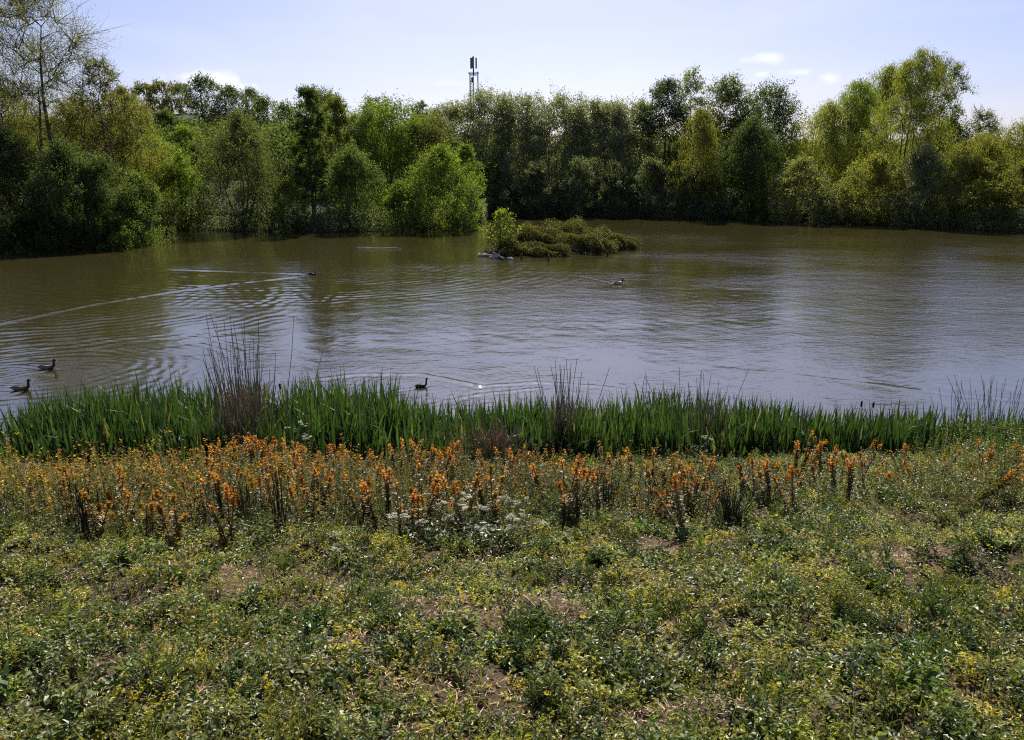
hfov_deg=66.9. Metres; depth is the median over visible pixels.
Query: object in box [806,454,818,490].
orange weed
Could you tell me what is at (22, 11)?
bare tree
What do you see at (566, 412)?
dead reed clump
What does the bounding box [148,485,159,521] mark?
orange weed
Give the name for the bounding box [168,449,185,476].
orange weed
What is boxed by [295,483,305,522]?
orange weed
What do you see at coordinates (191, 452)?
orange weed
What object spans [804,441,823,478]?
orange weed
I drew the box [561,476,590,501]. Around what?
orange weed
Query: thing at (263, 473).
orange weed
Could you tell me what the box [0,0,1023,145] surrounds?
sky
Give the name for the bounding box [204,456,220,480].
orange weed
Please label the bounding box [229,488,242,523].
orange weed
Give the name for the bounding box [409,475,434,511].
orange weed
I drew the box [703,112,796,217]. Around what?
broadleaf tree
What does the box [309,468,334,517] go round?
orange weed
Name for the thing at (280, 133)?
distant woods
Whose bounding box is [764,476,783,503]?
orange weed
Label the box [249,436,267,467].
orange weed
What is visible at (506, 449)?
orange weed
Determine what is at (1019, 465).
orange weed
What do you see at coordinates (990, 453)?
orange weed
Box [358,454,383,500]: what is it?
orange weed
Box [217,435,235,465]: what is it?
orange weed
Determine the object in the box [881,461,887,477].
orange weed
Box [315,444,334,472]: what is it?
orange weed
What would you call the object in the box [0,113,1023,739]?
ground
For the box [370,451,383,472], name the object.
orange weed
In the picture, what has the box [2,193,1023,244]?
undergrowth
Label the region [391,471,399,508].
orange weed
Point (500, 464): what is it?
orange weed
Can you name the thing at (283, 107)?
hill tree
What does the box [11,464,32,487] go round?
orange weed
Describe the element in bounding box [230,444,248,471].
orange weed
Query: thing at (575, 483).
orange weed
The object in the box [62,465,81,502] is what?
orange weed
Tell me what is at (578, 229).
bramble bush
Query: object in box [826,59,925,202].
weeping willow
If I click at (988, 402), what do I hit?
dead reed clump
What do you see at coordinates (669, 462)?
orange weed
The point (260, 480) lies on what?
orange weed
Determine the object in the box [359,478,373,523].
orange weed
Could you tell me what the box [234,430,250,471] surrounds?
orange weed
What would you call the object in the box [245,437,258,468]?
orange weed
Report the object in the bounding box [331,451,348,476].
orange weed
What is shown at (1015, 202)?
willow tree
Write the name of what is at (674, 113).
broadleaf tree
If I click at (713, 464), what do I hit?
orange weed
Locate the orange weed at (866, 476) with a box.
[865,467,880,482]
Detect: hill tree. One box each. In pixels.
[99,87,143,118]
[129,78,167,116]
[142,77,180,114]
[162,81,200,113]
[171,71,233,125]
[210,83,251,124]
[227,85,266,120]
[245,92,288,127]
[266,98,297,127]
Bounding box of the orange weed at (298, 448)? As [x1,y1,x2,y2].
[281,437,302,461]
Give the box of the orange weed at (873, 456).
[858,439,881,474]
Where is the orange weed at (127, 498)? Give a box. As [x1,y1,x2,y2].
[109,486,132,539]
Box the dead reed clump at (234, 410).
[195,314,322,454]
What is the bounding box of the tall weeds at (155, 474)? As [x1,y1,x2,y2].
[0,429,1023,536]
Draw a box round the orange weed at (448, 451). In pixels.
[447,447,455,481]
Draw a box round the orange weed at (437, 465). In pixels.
[435,459,446,484]
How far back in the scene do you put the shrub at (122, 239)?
53.17 m
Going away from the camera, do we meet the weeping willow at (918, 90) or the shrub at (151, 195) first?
the shrub at (151, 195)
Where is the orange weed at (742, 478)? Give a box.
[737,463,745,497]
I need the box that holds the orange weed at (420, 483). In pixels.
[415,458,441,505]
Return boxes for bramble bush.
[479,236,539,256]
[503,221,561,245]
[525,240,572,256]
[540,215,589,242]
[554,227,618,252]
[590,224,629,241]
[604,232,641,249]
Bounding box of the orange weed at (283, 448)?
[269,443,287,462]
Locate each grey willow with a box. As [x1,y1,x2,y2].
[421,98,489,203]
[447,81,531,205]
[481,88,559,202]
[504,79,603,207]
[534,91,637,202]
[578,95,653,207]
[596,89,682,204]
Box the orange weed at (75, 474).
[69,466,78,505]
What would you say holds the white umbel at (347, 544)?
on the ground at (502, 685)
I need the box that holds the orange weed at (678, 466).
[660,462,681,500]
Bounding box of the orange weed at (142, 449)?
[140,445,160,477]
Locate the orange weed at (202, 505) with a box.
[196,488,210,521]
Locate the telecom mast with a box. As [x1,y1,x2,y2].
[468,56,478,140]
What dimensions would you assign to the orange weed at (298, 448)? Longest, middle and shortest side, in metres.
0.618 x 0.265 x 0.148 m
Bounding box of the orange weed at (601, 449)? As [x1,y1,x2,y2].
[597,446,609,475]
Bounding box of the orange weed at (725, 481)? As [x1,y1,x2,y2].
[716,477,732,512]
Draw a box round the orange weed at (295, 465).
[284,459,305,489]
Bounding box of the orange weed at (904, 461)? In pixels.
[882,457,919,494]
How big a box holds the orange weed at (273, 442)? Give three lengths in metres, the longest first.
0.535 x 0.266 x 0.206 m
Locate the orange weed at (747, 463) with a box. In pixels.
[737,456,754,489]
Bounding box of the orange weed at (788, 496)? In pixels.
[780,479,799,506]
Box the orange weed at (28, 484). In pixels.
[27,481,37,501]
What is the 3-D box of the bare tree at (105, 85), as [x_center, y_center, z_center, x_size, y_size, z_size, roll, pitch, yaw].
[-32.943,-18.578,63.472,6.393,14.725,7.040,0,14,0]
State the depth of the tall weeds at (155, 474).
7.88 m
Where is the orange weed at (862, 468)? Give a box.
[847,459,866,495]
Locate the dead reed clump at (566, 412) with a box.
[534,360,609,458]
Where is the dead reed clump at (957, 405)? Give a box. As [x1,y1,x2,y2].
[939,381,984,422]
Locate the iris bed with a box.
[0,364,1023,465]
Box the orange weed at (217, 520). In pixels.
[197,473,236,545]
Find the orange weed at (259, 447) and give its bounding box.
[243,435,261,455]
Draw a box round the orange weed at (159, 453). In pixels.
[157,443,169,474]
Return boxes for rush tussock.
[693,479,762,535]
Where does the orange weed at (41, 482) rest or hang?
on the ground at (502, 685)
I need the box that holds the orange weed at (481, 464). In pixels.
[476,449,487,479]
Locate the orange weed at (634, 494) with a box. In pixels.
[628,480,638,509]
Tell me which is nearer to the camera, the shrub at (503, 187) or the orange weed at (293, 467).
the orange weed at (293, 467)
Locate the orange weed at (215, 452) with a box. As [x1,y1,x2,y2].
[208,445,223,472]
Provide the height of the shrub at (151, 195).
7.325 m
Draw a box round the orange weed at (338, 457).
[323,451,345,483]
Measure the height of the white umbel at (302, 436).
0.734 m
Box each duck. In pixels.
[8,379,31,390]
[36,359,57,369]
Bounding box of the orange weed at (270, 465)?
[250,463,273,510]
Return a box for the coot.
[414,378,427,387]
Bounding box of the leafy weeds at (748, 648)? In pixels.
[0,412,1023,739]
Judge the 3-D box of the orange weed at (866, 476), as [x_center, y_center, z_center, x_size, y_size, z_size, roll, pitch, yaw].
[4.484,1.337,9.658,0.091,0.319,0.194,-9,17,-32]
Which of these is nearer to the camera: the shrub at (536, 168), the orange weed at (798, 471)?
the orange weed at (798, 471)
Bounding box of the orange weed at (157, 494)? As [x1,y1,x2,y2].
[153,489,172,536]
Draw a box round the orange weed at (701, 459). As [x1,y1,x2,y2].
[696,455,707,473]
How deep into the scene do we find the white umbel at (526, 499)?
7.01 m
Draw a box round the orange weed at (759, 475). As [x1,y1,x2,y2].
[753,462,763,493]
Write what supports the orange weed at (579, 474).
on the ground at (502, 685)
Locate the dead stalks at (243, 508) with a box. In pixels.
[221,474,272,524]
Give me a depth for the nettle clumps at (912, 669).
3.80 m
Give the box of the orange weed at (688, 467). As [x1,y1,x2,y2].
[687,464,693,480]
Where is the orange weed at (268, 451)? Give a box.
[261,439,271,461]
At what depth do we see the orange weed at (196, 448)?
10.13 m
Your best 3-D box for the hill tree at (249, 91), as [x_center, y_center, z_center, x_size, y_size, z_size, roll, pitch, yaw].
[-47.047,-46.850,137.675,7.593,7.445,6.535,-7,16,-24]
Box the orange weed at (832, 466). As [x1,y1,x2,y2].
[828,457,838,489]
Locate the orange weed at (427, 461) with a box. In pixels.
[418,451,430,481]
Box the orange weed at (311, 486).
[296,458,320,508]
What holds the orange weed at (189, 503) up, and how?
on the ground at (502, 685)
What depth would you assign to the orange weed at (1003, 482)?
7.80 m
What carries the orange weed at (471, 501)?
on the ground at (502, 685)
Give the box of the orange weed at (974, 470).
[961,461,992,487]
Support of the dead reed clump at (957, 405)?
on the ground at (502, 685)
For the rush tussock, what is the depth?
6.96 m
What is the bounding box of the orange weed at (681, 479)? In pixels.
[668,471,686,506]
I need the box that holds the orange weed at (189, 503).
[181,481,204,529]
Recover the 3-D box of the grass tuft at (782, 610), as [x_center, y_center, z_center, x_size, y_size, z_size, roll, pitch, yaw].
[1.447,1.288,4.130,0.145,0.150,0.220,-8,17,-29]
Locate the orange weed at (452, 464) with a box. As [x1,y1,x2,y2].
[438,449,456,485]
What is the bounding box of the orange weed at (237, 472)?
[222,466,244,514]
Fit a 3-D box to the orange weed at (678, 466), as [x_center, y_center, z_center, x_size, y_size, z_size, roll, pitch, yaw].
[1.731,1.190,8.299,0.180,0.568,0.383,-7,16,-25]
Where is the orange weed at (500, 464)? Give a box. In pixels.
[493,446,514,486]
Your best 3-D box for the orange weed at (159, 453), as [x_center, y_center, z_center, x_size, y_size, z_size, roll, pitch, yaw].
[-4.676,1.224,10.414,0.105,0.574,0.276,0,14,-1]
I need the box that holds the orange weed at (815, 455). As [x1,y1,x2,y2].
[799,429,823,475]
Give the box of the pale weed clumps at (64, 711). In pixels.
[0,449,1023,739]
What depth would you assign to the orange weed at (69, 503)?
6.67 m
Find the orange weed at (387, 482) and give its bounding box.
[381,467,393,523]
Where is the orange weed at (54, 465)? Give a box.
[52,463,71,490]
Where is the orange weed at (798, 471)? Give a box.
[796,457,817,492]
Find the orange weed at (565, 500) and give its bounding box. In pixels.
[557,458,587,522]
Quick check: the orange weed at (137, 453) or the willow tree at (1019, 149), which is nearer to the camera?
the orange weed at (137, 453)
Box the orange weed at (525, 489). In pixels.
[522,475,527,501]
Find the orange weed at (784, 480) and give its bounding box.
[773,459,789,499]
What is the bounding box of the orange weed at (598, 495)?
[580,466,602,507]
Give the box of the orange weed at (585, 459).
[558,454,588,478]
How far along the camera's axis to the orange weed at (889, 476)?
9.03 m
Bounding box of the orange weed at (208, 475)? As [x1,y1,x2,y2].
[182,459,216,509]
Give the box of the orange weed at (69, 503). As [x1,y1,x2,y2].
[61,478,83,530]
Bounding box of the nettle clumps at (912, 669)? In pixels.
[0,443,1023,739]
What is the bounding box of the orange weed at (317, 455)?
[304,446,323,467]
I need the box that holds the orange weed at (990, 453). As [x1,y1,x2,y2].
[976,438,994,470]
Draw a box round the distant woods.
[6,110,1022,205]
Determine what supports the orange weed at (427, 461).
on the ground at (502, 685)
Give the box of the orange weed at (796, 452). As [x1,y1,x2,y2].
[793,440,800,477]
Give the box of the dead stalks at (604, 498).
[585,464,633,516]
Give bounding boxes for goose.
[612,277,624,283]
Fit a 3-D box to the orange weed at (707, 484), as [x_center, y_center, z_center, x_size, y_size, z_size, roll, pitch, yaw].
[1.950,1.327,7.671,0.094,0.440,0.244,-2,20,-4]
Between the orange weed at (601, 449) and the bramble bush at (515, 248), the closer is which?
the orange weed at (601, 449)
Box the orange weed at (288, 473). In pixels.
[283,472,289,507]
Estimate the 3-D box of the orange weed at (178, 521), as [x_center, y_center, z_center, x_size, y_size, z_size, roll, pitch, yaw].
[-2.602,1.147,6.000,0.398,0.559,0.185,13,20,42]
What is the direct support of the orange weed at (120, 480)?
on the ground at (502, 685)
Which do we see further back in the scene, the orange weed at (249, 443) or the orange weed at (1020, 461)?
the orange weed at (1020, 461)
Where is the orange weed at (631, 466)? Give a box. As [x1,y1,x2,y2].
[619,454,635,482]
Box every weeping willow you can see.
[766,95,873,212]
[815,75,894,202]
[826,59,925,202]
[845,41,961,209]
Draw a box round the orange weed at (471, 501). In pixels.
[439,467,482,522]
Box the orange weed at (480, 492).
[475,476,487,521]
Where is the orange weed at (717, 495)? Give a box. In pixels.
[702,483,729,521]
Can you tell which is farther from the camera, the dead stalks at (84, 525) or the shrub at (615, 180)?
the shrub at (615, 180)
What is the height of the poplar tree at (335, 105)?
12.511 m
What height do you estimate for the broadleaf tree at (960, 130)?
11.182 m
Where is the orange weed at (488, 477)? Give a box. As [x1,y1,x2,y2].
[483,473,494,502]
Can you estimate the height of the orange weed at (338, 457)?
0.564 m
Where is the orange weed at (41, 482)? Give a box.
[32,470,44,500]
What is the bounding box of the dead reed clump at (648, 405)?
[637,387,660,421]
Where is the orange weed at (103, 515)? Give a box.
[91,500,112,541]
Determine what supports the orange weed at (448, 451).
on the ground at (502, 685)
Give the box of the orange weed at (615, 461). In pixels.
[613,452,625,481]
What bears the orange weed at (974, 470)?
on the ground at (502, 685)
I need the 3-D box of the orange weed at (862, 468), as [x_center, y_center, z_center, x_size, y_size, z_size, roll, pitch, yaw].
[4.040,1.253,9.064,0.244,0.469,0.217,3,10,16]
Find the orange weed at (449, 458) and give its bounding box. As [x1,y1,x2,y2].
[431,447,454,482]
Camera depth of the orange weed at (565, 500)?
6.74 m
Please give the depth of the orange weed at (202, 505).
7.07 m
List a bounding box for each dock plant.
[0,655,38,692]
[247,636,290,664]
[372,633,413,655]
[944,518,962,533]
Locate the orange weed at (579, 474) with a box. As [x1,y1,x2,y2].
[559,456,585,492]
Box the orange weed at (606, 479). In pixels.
[601,469,613,494]
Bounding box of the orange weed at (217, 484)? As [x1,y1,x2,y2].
[209,471,224,518]
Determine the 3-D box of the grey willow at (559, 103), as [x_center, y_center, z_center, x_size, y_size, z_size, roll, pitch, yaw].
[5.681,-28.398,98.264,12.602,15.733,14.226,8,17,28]
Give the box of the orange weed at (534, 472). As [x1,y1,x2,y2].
[529,462,544,508]
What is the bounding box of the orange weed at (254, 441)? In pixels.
[237,435,261,470]
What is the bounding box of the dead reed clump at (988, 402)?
[931,375,1023,427]
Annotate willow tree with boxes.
[0,84,74,214]
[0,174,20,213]
[12,81,159,211]
[88,84,176,210]
[169,104,291,232]
[934,130,1023,213]
[935,113,1023,215]
[997,189,1023,227]
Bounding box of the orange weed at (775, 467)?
[765,453,780,480]
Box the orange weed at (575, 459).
[563,448,580,471]
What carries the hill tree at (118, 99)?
on the ground at (502, 685)
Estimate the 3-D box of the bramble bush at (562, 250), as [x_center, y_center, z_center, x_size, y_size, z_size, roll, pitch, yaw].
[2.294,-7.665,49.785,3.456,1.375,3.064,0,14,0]
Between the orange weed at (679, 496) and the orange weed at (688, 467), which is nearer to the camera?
the orange weed at (679, 496)
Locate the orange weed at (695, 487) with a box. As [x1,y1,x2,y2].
[685,468,700,511]
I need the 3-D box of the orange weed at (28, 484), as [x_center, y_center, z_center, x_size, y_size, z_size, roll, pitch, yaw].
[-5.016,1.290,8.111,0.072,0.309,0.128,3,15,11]
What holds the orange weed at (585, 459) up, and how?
on the ground at (502, 685)
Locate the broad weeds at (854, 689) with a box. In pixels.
[0,423,1023,739]
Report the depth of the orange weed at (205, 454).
10.88 m
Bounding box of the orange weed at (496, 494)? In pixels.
[487,464,504,526]
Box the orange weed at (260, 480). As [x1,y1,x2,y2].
[249,474,271,517]
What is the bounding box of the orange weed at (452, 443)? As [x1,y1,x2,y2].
[442,439,460,471]
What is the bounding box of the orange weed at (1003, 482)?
[971,469,1023,504]
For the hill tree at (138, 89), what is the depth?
141.44 m
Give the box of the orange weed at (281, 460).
[273,455,285,481]
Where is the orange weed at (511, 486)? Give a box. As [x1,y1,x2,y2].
[501,478,517,505]
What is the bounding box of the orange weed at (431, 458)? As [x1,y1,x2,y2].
[420,442,436,480]
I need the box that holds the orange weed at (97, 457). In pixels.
[94,454,113,488]
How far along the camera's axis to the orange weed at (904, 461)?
8.96 m
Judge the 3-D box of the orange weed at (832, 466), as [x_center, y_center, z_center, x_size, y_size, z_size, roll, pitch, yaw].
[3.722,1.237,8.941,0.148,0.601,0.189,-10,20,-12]
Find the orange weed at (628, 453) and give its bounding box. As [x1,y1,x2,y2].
[625,447,635,479]
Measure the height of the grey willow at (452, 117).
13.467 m
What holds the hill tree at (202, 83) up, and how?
on the ground at (502, 685)
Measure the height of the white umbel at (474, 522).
0.337 m
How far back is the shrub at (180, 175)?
69.43 m
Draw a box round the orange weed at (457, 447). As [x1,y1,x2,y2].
[444,441,463,478]
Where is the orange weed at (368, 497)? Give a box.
[359,481,380,533]
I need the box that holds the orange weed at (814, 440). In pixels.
[811,436,817,459]
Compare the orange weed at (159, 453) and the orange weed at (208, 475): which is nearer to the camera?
the orange weed at (208, 475)
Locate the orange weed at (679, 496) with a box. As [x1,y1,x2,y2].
[652,472,687,538]
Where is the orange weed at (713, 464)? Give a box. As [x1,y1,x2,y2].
[700,451,716,481]
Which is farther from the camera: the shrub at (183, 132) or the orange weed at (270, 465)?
the shrub at (183, 132)
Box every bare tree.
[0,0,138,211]
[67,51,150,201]
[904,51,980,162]
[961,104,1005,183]
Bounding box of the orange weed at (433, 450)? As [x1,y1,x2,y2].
[431,446,439,460]
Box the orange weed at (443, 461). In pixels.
[441,453,447,475]
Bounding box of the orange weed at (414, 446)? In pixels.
[409,439,419,472]
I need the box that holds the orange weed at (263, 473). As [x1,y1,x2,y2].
[258,460,281,492]
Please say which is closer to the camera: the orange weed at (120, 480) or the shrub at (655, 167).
the orange weed at (120, 480)
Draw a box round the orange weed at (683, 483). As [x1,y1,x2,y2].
[661,473,686,522]
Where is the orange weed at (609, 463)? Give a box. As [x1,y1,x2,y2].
[607,452,613,477]
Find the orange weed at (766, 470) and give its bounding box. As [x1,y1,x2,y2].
[761,458,772,505]
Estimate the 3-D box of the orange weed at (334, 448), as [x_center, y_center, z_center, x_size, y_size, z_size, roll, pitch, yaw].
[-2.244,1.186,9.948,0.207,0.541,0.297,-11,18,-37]
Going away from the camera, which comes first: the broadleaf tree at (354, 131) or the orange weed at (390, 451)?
the orange weed at (390, 451)
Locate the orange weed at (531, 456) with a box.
[522,444,535,469]
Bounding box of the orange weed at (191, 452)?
[185,448,202,472]
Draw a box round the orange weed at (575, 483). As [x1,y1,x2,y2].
[571,465,580,512]
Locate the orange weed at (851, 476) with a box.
[842,455,856,502]
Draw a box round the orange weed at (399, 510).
[393,478,416,536]
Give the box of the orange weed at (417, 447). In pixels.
[399,437,423,476]
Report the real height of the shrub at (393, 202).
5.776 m
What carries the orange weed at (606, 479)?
on the ground at (502, 685)
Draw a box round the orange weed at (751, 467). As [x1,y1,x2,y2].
[737,456,756,492]
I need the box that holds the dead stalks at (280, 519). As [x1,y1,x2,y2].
[236,466,308,539]
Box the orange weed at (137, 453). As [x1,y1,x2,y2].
[131,449,145,476]
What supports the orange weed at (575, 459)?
on the ground at (502, 685)
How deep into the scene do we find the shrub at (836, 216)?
77.83 m
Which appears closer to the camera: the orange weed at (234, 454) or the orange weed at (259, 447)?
the orange weed at (234, 454)
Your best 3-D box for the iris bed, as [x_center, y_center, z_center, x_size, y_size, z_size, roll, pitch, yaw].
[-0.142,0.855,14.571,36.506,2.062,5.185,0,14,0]
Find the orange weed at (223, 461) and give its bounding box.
[205,457,224,476]
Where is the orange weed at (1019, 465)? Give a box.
[1007,447,1022,481]
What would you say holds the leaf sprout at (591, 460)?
on the ground at (502, 685)
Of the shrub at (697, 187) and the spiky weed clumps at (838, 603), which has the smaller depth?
the spiky weed clumps at (838, 603)
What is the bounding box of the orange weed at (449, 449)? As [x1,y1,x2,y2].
[440,443,456,464]
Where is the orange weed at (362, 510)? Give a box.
[343,471,366,523]
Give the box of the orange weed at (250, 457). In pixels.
[247,448,255,473]
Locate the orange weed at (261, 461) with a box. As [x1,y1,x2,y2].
[250,457,267,492]
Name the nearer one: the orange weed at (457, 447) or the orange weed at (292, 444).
the orange weed at (457, 447)
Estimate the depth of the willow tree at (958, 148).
78.99 m
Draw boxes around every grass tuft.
[626,617,664,632]
[764,593,804,627]
[868,539,900,560]
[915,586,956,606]
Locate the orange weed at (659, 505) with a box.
[647,496,666,523]
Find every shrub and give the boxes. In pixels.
[0,119,84,248]
[0,202,83,254]
[6,132,125,250]
[62,148,152,248]
[88,206,146,250]
[95,166,177,245]
[124,133,200,203]
[129,112,179,160]
[140,107,184,144]
[149,147,217,231]
[164,121,216,172]
[264,177,313,233]
[317,138,392,230]
[374,176,428,234]
[400,136,489,232]
[442,140,486,221]
[461,174,499,211]
[483,180,532,216]
[485,207,522,247]
[502,157,566,217]
[544,155,616,217]
[583,167,644,216]
[618,153,690,215]
[668,167,734,217]
[763,151,843,223]
[807,184,861,224]
[827,148,925,225]
[871,141,963,225]
[925,152,1011,227]
[975,159,1023,228]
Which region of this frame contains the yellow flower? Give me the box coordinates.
[543,690,551,714]
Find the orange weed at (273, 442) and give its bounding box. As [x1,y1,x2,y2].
[261,436,276,469]
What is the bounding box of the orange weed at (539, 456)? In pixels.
[535,455,542,491]
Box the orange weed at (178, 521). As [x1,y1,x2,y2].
[156,494,188,545]
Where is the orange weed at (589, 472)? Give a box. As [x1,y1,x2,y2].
[570,469,596,518]
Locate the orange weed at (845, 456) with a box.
[840,452,847,477]
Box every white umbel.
[286,420,311,455]
[325,531,370,561]
[387,499,451,548]
[410,502,458,534]
[447,501,519,539]
[448,483,487,518]
[460,496,519,543]
[465,490,529,517]
[475,509,549,556]
[689,436,712,459]
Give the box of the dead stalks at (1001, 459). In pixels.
[988,437,1020,482]
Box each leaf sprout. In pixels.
[397,529,413,542]
[583,448,599,469]
[633,520,646,531]
[694,531,705,549]
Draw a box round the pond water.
[0,216,1023,443]
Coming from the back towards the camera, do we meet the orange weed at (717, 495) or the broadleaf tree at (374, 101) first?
the broadleaf tree at (374, 101)
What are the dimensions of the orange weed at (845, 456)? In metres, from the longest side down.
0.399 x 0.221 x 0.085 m
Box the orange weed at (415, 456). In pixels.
[401,442,420,483]
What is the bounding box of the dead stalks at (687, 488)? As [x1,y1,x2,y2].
[672,465,704,506]
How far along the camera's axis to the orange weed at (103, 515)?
6.09 m
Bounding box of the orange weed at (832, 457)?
[824,439,838,469]
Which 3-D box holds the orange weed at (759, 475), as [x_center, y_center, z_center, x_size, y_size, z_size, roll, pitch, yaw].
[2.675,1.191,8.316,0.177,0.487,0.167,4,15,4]
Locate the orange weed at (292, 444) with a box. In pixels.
[291,440,302,457]
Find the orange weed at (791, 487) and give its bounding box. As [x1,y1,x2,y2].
[772,463,797,514]
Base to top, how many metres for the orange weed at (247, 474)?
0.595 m
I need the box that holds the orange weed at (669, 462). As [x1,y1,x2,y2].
[650,448,677,492]
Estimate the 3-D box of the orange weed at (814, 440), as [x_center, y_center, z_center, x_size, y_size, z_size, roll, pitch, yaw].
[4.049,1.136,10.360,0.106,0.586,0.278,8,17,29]
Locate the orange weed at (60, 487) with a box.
[58,485,71,517]
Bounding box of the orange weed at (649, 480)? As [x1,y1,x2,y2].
[641,460,654,500]
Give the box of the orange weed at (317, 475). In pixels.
[312,467,327,515]
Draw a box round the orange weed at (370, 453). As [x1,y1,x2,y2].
[358,448,371,478]
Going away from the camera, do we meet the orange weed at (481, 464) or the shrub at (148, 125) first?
the orange weed at (481, 464)
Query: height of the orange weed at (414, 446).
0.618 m
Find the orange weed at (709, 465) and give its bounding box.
[678,455,714,504]
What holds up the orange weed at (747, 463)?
on the ground at (502, 685)
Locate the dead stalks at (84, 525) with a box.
[60,480,114,541]
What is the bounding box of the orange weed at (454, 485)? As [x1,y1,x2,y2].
[436,480,469,537]
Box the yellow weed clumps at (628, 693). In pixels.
[0,447,1023,739]
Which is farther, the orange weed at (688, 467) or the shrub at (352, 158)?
the shrub at (352, 158)
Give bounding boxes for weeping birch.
[665,101,724,217]
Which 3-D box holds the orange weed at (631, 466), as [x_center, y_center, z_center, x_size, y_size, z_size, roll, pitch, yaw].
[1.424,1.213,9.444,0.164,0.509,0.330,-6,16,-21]
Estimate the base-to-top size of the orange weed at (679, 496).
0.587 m
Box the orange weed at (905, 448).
[889,442,908,477]
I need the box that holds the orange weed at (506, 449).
[496,448,510,466]
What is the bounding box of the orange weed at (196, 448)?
[195,447,203,458]
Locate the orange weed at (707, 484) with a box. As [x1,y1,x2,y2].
[702,480,714,515]
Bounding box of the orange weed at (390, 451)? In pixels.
[387,443,398,479]
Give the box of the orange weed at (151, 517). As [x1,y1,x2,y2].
[141,492,156,536]
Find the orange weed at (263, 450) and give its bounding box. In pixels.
[260,445,266,458]
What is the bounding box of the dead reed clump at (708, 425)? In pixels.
[645,369,748,453]
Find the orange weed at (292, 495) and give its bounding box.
[286,485,305,523]
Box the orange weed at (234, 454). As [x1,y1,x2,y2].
[217,437,235,476]
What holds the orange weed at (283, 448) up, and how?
on the ground at (502, 685)
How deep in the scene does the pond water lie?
29.16 m
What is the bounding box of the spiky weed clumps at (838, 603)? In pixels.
[0,439,1023,739]
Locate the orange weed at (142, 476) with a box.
[135,464,150,497]
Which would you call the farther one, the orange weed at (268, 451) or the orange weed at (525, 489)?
the orange weed at (268, 451)
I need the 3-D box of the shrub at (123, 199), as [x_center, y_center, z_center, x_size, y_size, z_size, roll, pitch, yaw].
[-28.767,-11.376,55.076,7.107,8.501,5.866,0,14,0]
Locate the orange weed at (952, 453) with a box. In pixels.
[942,444,960,471]
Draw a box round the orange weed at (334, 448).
[326,444,343,463]
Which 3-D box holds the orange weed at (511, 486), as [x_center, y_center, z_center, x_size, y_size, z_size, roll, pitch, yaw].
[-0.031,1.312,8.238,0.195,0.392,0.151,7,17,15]
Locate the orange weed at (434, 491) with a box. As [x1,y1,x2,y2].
[409,477,441,539]
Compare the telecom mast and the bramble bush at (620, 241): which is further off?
the telecom mast
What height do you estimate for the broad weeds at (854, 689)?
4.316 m
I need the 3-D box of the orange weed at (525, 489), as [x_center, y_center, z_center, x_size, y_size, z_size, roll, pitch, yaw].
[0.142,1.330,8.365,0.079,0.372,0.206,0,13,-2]
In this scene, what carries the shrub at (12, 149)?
on the ground at (502, 685)
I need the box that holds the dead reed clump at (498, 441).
[435,407,539,462]
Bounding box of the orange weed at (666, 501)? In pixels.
[660,487,670,523]
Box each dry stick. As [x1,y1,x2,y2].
[145,564,221,583]
[515,594,544,614]
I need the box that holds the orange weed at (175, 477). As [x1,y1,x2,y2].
[157,463,181,504]
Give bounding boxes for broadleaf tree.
[286,84,354,149]
[321,112,383,206]
[348,88,439,211]
[364,96,382,130]
[382,106,466,207]
[407,100,431,137]
[633,74,697,198]
[667,64,708,191]
[677,69,768,200]
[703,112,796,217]
[718,73,813,203]
[909,112,987,204]
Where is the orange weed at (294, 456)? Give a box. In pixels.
[292,451,298,468]
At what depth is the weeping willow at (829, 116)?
87.10 m
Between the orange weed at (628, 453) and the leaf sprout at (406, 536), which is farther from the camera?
the orange weed at (628, 453)
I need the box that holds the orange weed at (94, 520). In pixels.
[81,491,108,538]
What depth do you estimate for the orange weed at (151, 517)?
6.46 m
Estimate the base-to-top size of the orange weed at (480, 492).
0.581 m
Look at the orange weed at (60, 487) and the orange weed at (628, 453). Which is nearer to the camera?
the orange weed at (60, 487)
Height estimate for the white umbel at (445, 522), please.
0.305 m
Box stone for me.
[489,255,498,258]
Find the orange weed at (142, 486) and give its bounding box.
[128,482,145,520]
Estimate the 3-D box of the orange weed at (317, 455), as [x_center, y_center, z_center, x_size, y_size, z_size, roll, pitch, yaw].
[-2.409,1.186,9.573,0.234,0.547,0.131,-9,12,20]
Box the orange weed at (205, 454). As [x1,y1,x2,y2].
[201,443,220,468]
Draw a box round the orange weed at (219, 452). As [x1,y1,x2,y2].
[208,443,222,466]
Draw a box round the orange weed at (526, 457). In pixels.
[516,451,531,475]
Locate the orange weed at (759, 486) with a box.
[752,469,766,503]
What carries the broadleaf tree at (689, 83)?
on the ground at (502, 685)
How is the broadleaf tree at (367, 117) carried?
on the ground at (502, 685)
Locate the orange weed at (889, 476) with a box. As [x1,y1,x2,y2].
[876,469,906,491]
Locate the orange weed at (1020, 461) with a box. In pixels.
[1008,444,1023,472]
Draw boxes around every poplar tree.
[283,83,336,219]
[308,90,370,204]
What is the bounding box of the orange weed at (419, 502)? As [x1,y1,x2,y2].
[413,492,428,541]
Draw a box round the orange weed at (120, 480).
[104,462,129,522]
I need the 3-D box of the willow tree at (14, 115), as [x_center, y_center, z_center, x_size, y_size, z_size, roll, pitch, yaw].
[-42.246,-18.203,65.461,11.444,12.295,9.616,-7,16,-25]
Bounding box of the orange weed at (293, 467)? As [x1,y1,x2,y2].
[286,457,301,478]
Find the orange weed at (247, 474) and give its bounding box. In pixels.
[225,461,253,498]
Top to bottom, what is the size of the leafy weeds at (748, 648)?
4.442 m

